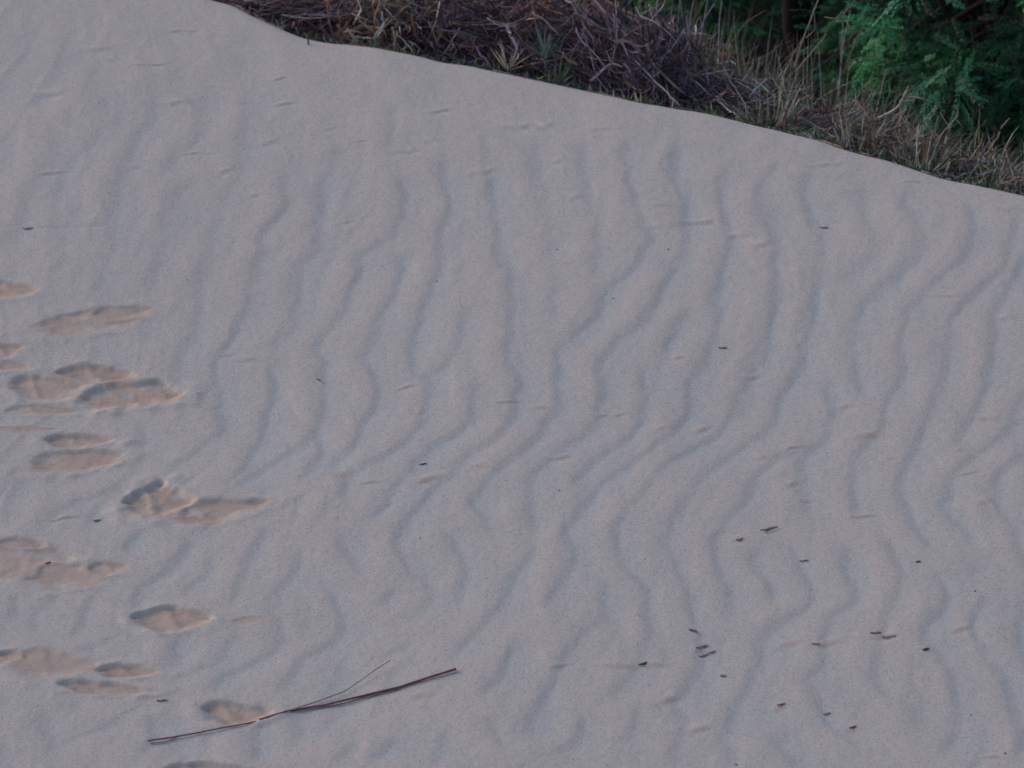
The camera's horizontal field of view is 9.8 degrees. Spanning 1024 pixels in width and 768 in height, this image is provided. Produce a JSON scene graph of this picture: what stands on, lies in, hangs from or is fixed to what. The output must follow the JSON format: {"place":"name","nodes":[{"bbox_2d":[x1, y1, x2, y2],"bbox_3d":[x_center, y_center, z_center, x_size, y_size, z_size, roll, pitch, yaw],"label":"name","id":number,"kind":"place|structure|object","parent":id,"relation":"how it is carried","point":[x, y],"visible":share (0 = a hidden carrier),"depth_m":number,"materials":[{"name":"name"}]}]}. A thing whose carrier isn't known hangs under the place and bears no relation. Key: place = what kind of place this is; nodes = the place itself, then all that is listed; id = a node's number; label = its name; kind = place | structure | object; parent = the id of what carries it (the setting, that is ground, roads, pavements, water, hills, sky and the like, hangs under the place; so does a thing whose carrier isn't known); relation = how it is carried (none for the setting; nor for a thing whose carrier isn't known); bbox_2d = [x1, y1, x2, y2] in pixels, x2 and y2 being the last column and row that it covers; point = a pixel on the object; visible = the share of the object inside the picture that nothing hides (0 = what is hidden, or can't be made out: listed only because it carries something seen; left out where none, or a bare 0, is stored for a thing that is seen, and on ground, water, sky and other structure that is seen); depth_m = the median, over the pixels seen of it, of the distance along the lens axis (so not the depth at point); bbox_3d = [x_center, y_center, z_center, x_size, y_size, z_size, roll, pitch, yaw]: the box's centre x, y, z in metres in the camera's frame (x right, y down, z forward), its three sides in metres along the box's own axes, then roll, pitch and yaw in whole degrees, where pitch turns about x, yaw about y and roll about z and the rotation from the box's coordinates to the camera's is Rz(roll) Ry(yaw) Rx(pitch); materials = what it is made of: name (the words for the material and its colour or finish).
{"place":"outdoors","nodes":[
{"label":"outdoors","id":0,"kind":"place"},
{"bbox_2d":[0,0,1023,767],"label":"sand dune","id":1,"kind":"structure","parent":0,"point":[232,246],"depth_m":14.84,"materials":[{"name":"beige sand"}]},
{"bbox_2d":[148,721,255,742],"bbox_3d":[-0.702,0.792,13.634,0.255,0.022,0.015,-6,19,-17],"label":"dry straw","id":2,"kind":"object","parent":1,"relation":"on","point":[173,737],"visible":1,"depth_m":13.63,"materials":[{"name":"brown plant"}]},
{"bbox_2d":[213,0,354,42],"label":"dead brush","id":3,"kind":"object","parent":1,"relation":"on","point":[240,3],"visible":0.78,"depth_m":16.86,"materials":[{"name":"plant"}]},
{"bbox_2d":[247,0,292,13],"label":"dead stalk","id":4,"kind":"object","parent":3,"relation":"on","point":[258,11],"visible":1,"depth_m":16.81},
{"bbox_2d":[216,0,409,45],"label":"dead brush","id":5,"kind":"object","parent":1,"relation":"on","point":[317,14],"visible":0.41,"depth_m":16.82,"materials":[{"name":"plant"}]},
{"bbox_2d":[259,660,456,719],"bbox_3d":[-0.367,0.699,13.786,0.485,0.064,0.102,-9,20,-25],"label":"dry reed","id":6,"kind":"object","parent":1,"relation":"on","point":[379,692],"visible":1,"depth_m":13.76,"materials":[{"name":"brown plant"}]},
{"bbox_2d":[368,34,381,47],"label":"grass sprig","id":7,"kind":"object","parent":1,"relation":"on","point":[375,44],"depth_m":16.65,"materials":[{"name":"green plant"}]},
{"bbox_2d":[287,0,492,60],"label":"dead brush","id":8,"kind":"object","parent":1,"relation":"on","point":[388,8],"visible":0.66,"depth_m":16.76,"materials":[{"name":"plant"}]},
{"bbox_2d":[282,4,382,25],"bbox_3d":[-0.501,-1.039,16.742,0.306,0.056,0.072,3,18,10],"label":"dead stalk","id":9,"kind":"object","parent":8,"relation":"on","point":[333,15],"visible":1,"depth_m":16.73,"materials":[{"name":"brown wood"}]},
{"bbox_2d":[342,0,557,27],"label":"dead brush","id":10,"kind":"object","parent":1,"relation":"on","point":[483,6],"visible":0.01,"depth_m":17.37,"materials":[{"name":"plant"}]},
{"bbox_2d":[364,0,566,78],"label":"dead brush","id":11,"kind":"object","parent":1,"relation":"on","point":[466,30],"visible":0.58,"depth_m":16.73,"materials":[{"name":"plant"}]},
{"bbox_2d":[490,39,531,70],"bbox_3d":[0.000,-0.796,16.618,0.125,0.340,0.061,0,18,0],"label":"grass sprig","id":12,"kind":"object","parent":1,"relation":"on","point":[504,62],"depth_m":16.57,"materials":[{"name":"plant"}]},
{"bbox_2d":[518,19,565,79],"bbox_3d":[0.092,-0.836,16.605,0.144,0.363,0.133,6,19,17],"label":"grass sprig","id":13,"kind":"object","parent":1,"relation":"on","point":[542,54],"depth_m":16.57,"materials":[{"name":"green plant"}]},
{"bbox_2d":[444,0,668,98],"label":"dead brush","id":14,"kind":"object","parent":1,"relation":"on","point":[549,18],"visible":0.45,"depth_m":16.70,"materials":[{"name":"plant"}]},
{"bbox_2d":[487,18,517,26],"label":"dead stalk","id":15,"kind":"object","parent":14,"relation":"on","point":[500,25],"visible":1,"depth_m":16.60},
{"bbox_2d":[531,11,559,35],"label":"dead stalk","id":16,"kind":"object","parent":14,"relation":"on","point":[532,12],"visible":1,"depth_m":16.62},
{"bbox_2d":[575,28,605,69],"bbox_3d":[0.212,-0.923,16.532,0.016,0.076,0.196,-8,20,-23],"label":"dead stalk","id":17,"kind":"object","parent":14,"relation":"on","point":[590,48],"visible":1,"depth_m":16.52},
{"bbox_2d":[542,52,576,83],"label":"grass sprig","id":18,"kind":"object","parent":1,"relation":"on","point":[564,74],"depth_m":16.49,"materials":[{"name":"green plant"}]},
{"bbox_2d":[500,0,663,58],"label":"dead brush","id":19,"kind":"object","parent":1,"relation":"on","point":[588,7],"visible":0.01,"depth_m":17.23,"materials":[{"name":"plant"}]},
{"bbox_2d":[496,0,691,37],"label":"dry grass","id":20,"kind":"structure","parent":1,"relation":"on","point":[622,6],"depth_m":17.69,"materials":[{"name":"plant"}]},
{"bbox_2d":[489,0,728,32],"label":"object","id":21,"kind":"object","parent":1,"relation":"on","point":[686,2],"visible":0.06,"depth_m":19.06,"materials":[{"name":"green plant"}]},
{"bbox_2d":[234,3,1023,194],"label":"short grass","id":22,"kind":"structure","parent":1,"relation":"on","point":[796,130],"depth_m":16.38,"materials":[{"name":"plant"}]},
{"bbox_2d":[235,0,1023,195],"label":"dry grass","id":23,"kind":"structure","parent":1,"relation":"on","point":[773,41],"depth_m":19.23,"materials":[{"name":"plant"}]},
{"bbox_2d":[816,110,1000,184],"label":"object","id":24,"kind":"object","parent":23,"relation":"on","point":[907,145],"visible":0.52,"depth_m":16.22,"materials":[{"name":"plant"}]},
{"bbox_2d":[877,86,929,118],"bbox_3d":[1.056,-0.758,16.231,0.150,0.109,0.026,8,20,23],"label":"forked twig","id":25,"kind":"object","parent":24,"relation":"on","point":[895,108],"visible":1,"depth_m":16.22,"materials":[{"name":"wood"}]},
{"bbox_2d":[519,0,769,113],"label":"dead brush","id":26,"kind":"object","parent":1,"relation":"on","point":[670,42],"visible":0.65,"depth_m":16.57,"materials":[{"name":"plant"}]},
{"bbox_2d":[603,0,652,22],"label":"dead stalk","id":27,"kind":"object","parent":26,"relation":"on","point":[608,2],"visible":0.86,"depth_m":16.75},
{"bbox_2d":[593,0,682,92],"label":"dead stalk","id":28,"kind":"object","parent":26,"relation":"on","point":[600,6],"visible":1,"depth_m":16.59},
{"bbox_2d":[692,69,729,75],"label":"dead stalk","id":29,"kind":"object","parent":26,"relation":"on","point":[711,73],"visible":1,"depth_m":16.51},
{"bbox_2d":[560,0,805,101],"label":"dry grass","id":30,"kind":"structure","parent":1,"relation":"on","point":[690,23],"depth_m":16.87,"materials":[{"name":"plant"}]},
{"bbox_2d":[559,0,832,83],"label":"leafy tree","id":31,"kind":"object","parent":1,"relation":"on","point":[712,19],"visible":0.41,"depth_m":18.57,"materials":[{"name":"green plant"}]},
{"bbox_2d":[594,0,850,103],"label":"dead brush","id":32,"kind":"object","parent":1,"relation":"on","point":[714,45],"visible":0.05,"depth_m":17.17,"materials":[{"name":"plant"}]},
{"bbox_2d":[641,43,848,135],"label":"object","id":33,"kind":"object","parent":1,"relation":"on","point":[730,91],"visible":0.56,"depth_m":16.50,"materials":[{"name":"plant"}]},
{"bbox_2d":[620,42,680,106],"bbox_3d":[0.374,-0.855,16.472,0.011,0.100,0.385,-8,20,-24],"label":"dead stalk","id":34,"kind":"object","parent":33,"relation":"on","point":[658,84],"visible":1,"depth_m":16.43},
{"bbox_2d":[723,68,747,116],"bbox_3d":[0.618,-0.796,16.391,0.018,0.062,0.308,-3,18,-10],"label":"dead stalk","id":35,"kind":"object","parent":33,"relation":"on","point":[736,90],"visible":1,"depth_m":16.45,"materials":[{"name":"brown plant"}]},
{"bbox_2d":[778,77,782,105],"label":"bent reed","id":36,"kind":"object","parent":33,"relation":"on","point":[779,90],"visible":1,"depth_m":16.36,"materials":[{"name":"plant"}]},
{"bbox_2d":[793,0,818,67],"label":"bent reed","id":37,"kind":"object","parent":33,"relation":"on","point":[797,57],"visible":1,"depth_m":16.49,"materials":[{"name":"plant"}]},
{"bbox_2d":[796,34,825,72],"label":"bent reed","id":38,"kind":"object","parent":33,"relation":"on","point":[802,63],"visible":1,"depth_m":16.47,"materials":[{"name":"plant"}]},
{"bbox_2d":[651,0,841,121],"bbox_3d":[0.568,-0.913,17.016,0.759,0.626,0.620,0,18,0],"label":"dry grass","id":39,"kind":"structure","parent":1,"relation":"on","point":[716,56],"depth_m":16.99,"materials":[{"name":"plant"}]},
{"bbox_2d":[760,526,777,530],"bbox_3d":[0.617,0.347,14.396,0.047,0.006,0.006,-11,21,-30],"label":"leaf scrap","id":40,"kind":"object","parent":1,"relation":"on","point":[769,528],"visible":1,"depth_m":14.40,"materials":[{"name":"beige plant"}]},
{"bbox_2d":[717,68,823,134],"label":"dry grass","id":41,"kind":"structure","parent":1,"relation":"on","point":[774,121],"depth_m":16.33,"materials":[{"name":"plant"}]},
{"bbox_2d":[782,0,822,104],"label":"leafy tree","id":42,"kind":"object","parent":1,"relation":"on","point":[790,31],"visible":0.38,"depth_m":17.96,"materials":[{"name":"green plant"}]},
{"bbox_2d":[703,8,928,137],"bbox_3d":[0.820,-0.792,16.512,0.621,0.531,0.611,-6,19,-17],"label":"dry grass","id":43,"kind":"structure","parent":1,"relation":"on","point":[831,94],"depth_m":16.54,"materials":[{"name":"plant"}]},
{"bbox_2d":[825,0,854,65],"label":"bent reed","id":44,"kind":"object","parent":43,"relation":"on","point":[843,32],"visible":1,"depth_m":16.43,"materials":[{"name":"plant"}]},
{"bbox_2d":[845,29,861,69],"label":"bent reed","id":45,"kind":"object","parent":43,"relation":"on","point":[852,50],"visible":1,"depth_m":16.43,"materials":[{"name":"plant"}]},
{"bbox_2d":[846,56,891,62],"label":"bent reed","id":46,"kind":"object","parent":43,"relation":"on","point":[867,57],"visible":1,"depth_m":16.44,"materials":[{"name":"plant"}]},
{"bbox_2d":[740,83,930,154],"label":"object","id":47,"kind":"object","parent":1,"relation":"on","point":[820,116],"visible":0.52,"depth_m":16.36,"materials":[{"name":"plant"}]},
{"bbox_2d":[804,98,922,158],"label":"dry grass","id":48,"kind":"structure","parent":1,"relation":"on","point":[865,143],"depth_m":16.22,"materials":[{"name":"plant"}]},
{"bbox_2d":[854,100,872,122],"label":"forked twig","id":49,"kind":"object","parent":48,"relation":"on","point":[861,107],"visible":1,"depth_m":16.25,"materials":[{"name":"brown wood"}]},
{"bbox_2d":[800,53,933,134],"bbox_3d":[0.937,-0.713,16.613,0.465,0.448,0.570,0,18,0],"label":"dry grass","id":50,"kind":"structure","parent":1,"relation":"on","point":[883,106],"depth_m":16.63,"materials":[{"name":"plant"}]},
{"bbox_2d":[768,0,990,127],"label":"leafy tree","id":51,"kind":"object","parent":1,"relation":"on","point":[836,28],"visible":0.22,"depth_m":17.85,"materials":[{"name":"green plant"}]},
{"bbox_2d":[778,0,1023,169],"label":"leafy tree","id":52,"kind":"object","parent":1,"relation":"on","point":[995,89],"visible":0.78,"depth_m":17.12,"materials":[{"name":"green plant"}]},
{"bbox_2d":[835,87,981,158],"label":"dry grass","id":53,"kind":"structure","parent":1,"relation":"on","point":[868,110],"depth_m":16.38,"materials":[{"name":"plant"}]},
{"bbox_2d":[855,129,964,177],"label":"dry grass","id":54,"kind":"structure","parent":1,"relation":"on","point":[943,160],"depth_m":16.12,"materials":[{"name":"plant"}]},
{"bbox_2d":[935,108,962,141],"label":"forked twig","id":55,"kind":"object","parent":54,"relation":"on","point":[948,125],"visible":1,"depth_m":16.08,"materials":[{"name":"wood"}]},
{"bbox_2d":[889,135,1023,194],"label":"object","id":56,"kind":"object","parent":1,"relation":"on","point":[989,183],"visible":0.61,"depth_m":16.14,"materials":[{"name":"plant"}]},
{"bbox_2d":[895,98,1023,181],"bbox_3d":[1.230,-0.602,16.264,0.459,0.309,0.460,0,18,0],"label":"dry grass","id":57,"kind":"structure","parent":1,"relation":"on","point":[984,151],"depth_m":16.27,"materials":[{"name":"plant"}]},
{"bbox_2d":[952,127,1023,195],"bbox_3d":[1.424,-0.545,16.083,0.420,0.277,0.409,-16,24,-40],"label":"dry grass","id":58,"kind":"structure","parent":1,"relation":"on","point":[1022,183],"depth_m":16.08,"materials":[{"name":"plant"}]},
{"bbox_2d":[983,118,1013,156],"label":"forked twig","id":59,"kind":"object","parent":58,"relation":"on","point":[990,148],"visible":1,"depth_m":16.00,"materials":[{"name":"wood"}]}
]}

